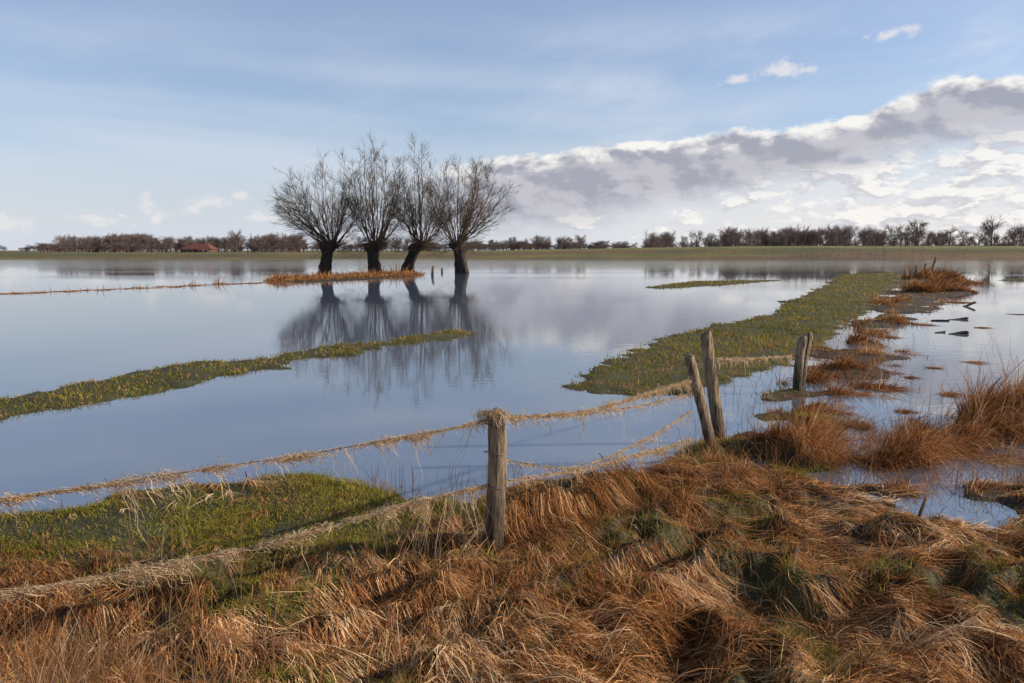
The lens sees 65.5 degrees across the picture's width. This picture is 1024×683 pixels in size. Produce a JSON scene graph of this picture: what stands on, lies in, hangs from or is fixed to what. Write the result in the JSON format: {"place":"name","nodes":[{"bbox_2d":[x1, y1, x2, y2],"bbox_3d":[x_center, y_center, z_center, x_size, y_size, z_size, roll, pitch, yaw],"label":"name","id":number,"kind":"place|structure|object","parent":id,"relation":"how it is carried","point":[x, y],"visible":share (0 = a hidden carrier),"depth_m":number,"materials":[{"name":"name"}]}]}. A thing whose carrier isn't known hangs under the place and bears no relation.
{"place":"outdoors","nodes":[
{"label":"outdoors","id":0,"kind":"place"},
{"bbox_2d":[0,259,1023,528],"bbox_3d":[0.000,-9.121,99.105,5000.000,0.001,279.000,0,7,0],"label":"flood water","id":1,"kind":"structure","parent":0,"point":[544,327],"depth_m":15.87,"materials":[{"name":"blue liquid"}]},
{"bbox_2d":[948,317,968,319],"bbox_3d":[14.287,-0.706,25.477,0.743,0.142,0.094,-2,7,-15],"label":"driftwood stick","id":2,"kind":"object","parent":1,"relation":"in","point":[963,318],"visible":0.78,"depth_m":25.46,"materials":[{"name":"wood"}]},
{"bbox_2d":[949,331,968,333],"bbox_3d":[11.832,-0.202,21.097,0.546,0.165,0.103,-1,7,-7],"label":"driftwood stick","id":3,"kind":"object","parent":1,"relation":"in","point":[963,332],"visible":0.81,"depth_m":21.07,"materials":[{"name":"wood"}]},
{"bbox_2d":[0,274,1023,682],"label":"matted dry grass","id":4,"kind":"structure","parent":0,"point":[568,516],"depth_m":4.58,"materials":[{"name":"brown plant"}]},
{"bbox_2d":[0,246,1023,682],"bbox_3d":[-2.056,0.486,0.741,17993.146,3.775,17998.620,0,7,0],"label":"ground terrain","id":5,"kind":"structure","parent":0,"point":[916,300],"depth_m":6.23,"materials":[{"name":"green plant"}]},
{"bbox_2d":[181,241,217,251],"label":"brick farmhouse","id":6,"kind":"object","parent":5,"relation":"on","point":[204,246],"visible":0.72,"depth_m":261.50,"materials":[{"name":"ceramic"}]},
{"bbox_2d":[225,229,243,251],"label":"bare tree","id":7,"kind":"object","parent":5,"relation":"on","point":[236,238],"visible":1,"depth_m":287.62,"materials":[{"name":"brown plant"}]},
{"bbox_2d":[0,231,496,251],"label":"distant woodland","id":8,"kind":"object","parent":5,"relation":"on","point":[150,243],"visible":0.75,"depth_m":303.07,"materials":[{"name":"plant"}]},
{"bbox_2d":[261,143,369,272],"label":"pollard willow","id":9,"kind":"object","parent":5,"relation":"on","point":[327,247],"visible":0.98,"depth_m":75.69,"materials":[{"name":"brown plant"}]},
{"bbox_2d":[331,129,416,272],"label":"pollard willow","id":10,"kind":"object","parent":5,"relation":"on","point":[373,247],"visible":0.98,"depth_m":75.77,"materials":[{"name":"brown plant"}]},
{"bbox_2d":[382,130,462,270],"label":"pollard willow","id":11,"kind":"object","parent":5,"relation":"on","point":[416,246],"visible":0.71,"depth_m":78.18,"materials":[{"name":"brown plant"}]},
{"bbox_2d":[419,153,520,273],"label":"pollard willow","id":12,"kind":"object","parent":5,"relation":"on","point":[459,247],"visible":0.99,"depth_m":75.61,"materials":[{"name":"brown plant"}]},
{"bbox_2d":[484,407,506,554],"bbox_3d":[-0.123,1.158,5.615,0.176,1.395,0.160,0,7,0],"label":"fence post","id":13,"kind":"object","parent":5,"relation":"on","point":[497,475],"visible":0.77,"depth_m":5.55,"materials":[{"name":"wood"}]},
{"bbox_2d":[0,353,793,630],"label":"barbed wire fence","id":14,"kind":"object","parent":13,"relation":"attached to","point":[20,498],"visible":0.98,"depth_m":5.07,"materials":[{"name":"grey"}]},
{"bbox_2d":[0,261,1023,682],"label":"dry grass tussocks","id":15,"kind":"object","parent":5,"relation":"on","point":[994,407],"visible":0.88,"depth_m":8.58,"materials":[{"name":"brown plant"}]},
{"bbox_2d":[575,234,586,248],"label":"bare tree","id":16,"kind":"object","parent":5,"relation":"on","point":[581,242],"visible":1,"depth_m":396.85,"materials":[{"name":"brown plant"}]},
{"bbox_2d":[684,353,715,448],"bbox_3d":[2.002,0.792,8.303,0.488,1.377,0.132,-2,7,-18],"label":"fence post","id":17,"kind":"object","parent":5,"relation":"on","point":[699,395],"visible":0.75,"depth_m":8.23,"materials":[{"name":"wood"}]},
{"bbox_2d":[701,330,724,439],"bbox_3d":[2.321,0.692,9.136,0.352,1.652,0.140,0,7,0],"label":"fence post","id":18,"kind":"object","parent":5,"relation":"on","point":[713,391],"visible":0.67,"depth_m":9.08,"materials":[{"name":"wood"}]},
{"bbox_2d":[467,224,1023,250],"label":"distant tree row","id":19,"kind":"object","parent":5,"relation":"on","point":[732,237],"visible":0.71,"depth_m":392.77,"materials":[{"name":"plant"}]},
{"bbox_2d":[741,230,760,245],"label":"bare tree","id":20,"kind":"object","parent":5,"relation":"on","point":[750,242],"visible":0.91,"depth_m":356.94,"materials":[{"name":"brown plant"}]},
{"bbox_2d":[780,231,794,245],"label":"bare tree","id":21,"kind":"object","parent":5,"relation":"on","point":[784,239],"visible":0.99,"depth_m":346.42,"materials":[{"name":"brown plant"}]},
{"bbox_2d":[792,336,806,391],"bbox_3d":[4.431,0.549,12.345,0.232,1.278,0.173,0,7,0],"label":"fence post","id":22,"kind":"object","parent":5,"relation":"on","point":[799,363],"visible":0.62,"depth_m":12.28,"materials":[{"name":"wood"}]},
{"bbox_2d":[802,331,812,385],"bbox_3d":[4.773,0.506,13.039,0.252,1.364,0.142,0,7,0],"label":"fence post","id":23,"kind":"object","parent":5,"relation":"on","point":[809,334],"visible":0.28,"depth_m":12.97,"materials":[{"name":"wood"}]},
{"bbox_2d":[855,225,874,245],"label":"bare tree","id":24,"kind":"object","parent":5,"relation":"on","point":[867,239],"visible":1,"depth_m":336.57,"materials":[{"name":"brown plant"}]},
{"bbox_2d":[878,223,904,245],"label":"bare tree","id":25,"kind":"object","parent":5,"relation":"on","point":[890,230],"visible":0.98,"depth_m":326.68,"materials":[{"name":"brown plant"}]},
{"bbox_2d":[901,219,927,245],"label":"bare tree","id":26,"kind":"object","parent":5,"relation":"on","point":[916,240],"visible":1,"depth_m":326.74,"materials":[{"name":"brown plant"}]},
{"bbox_2d":[916,497,927,518],"bbox_3d":[3.018,1.424,5.981,0.174,0.539,0.030,0,7,0],"label":"broken stick","id":27,"kind":"object","parent":5,"relation":"on","point":[922,506],"visible":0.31,"depth_m":5.95,"materials":[{"name":"wood"}]},
{"bbox_2d":[931,257,936,268],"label":"fence post","id":28,"kind":"object","parent":5,"relation":"on","point":[933,264],"visible":0.61,"depth_m":81.65,"materials":[{"name":"wood"}]},
{"bbox_2d":[938,225,957,245],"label":"bare tree","id":29,"kind":"object","parent":5,"relation":"on","point":[945,235],"visible":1,"depth_m":327.15,"materials":[{"name":"brown plant"}]},
{"bbox_2d":[962,301,975,306],"bbox_3d":[17.860,-1.384,31.402,1.055,0.387,0.107,-2,7,-17],"label":"driftwood stick","id":30,"kind":"object","parent":5,"relation":"on","point":[971,303],"visible":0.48,"depth_m":31.43,"materials":[{"name":"wood"}]},
{"bbox_2d":[977,214,1009,245],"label":"bare tree","id":31,"kind":"object","parent":5,"relation":"on","point":[989,232],"visible":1,"depth_m":296.45,"materials":[{"name":"brown plant"}]},
{"bbox_2d":[1004,224,1023,245],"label":"bare tree","id":32,"kind":"object","parent":5,"relation":"on","point":[1012,235],"visible":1,"depth_m":316.45,"materials":[{"name":"brown plant"}]},
{"bbox_2d":[0,0,1023,250],"label":"sky","id":33,"kind":"structure","parent":0,"point":[614,121],"materials":[{"name":"blue"}]}
]}

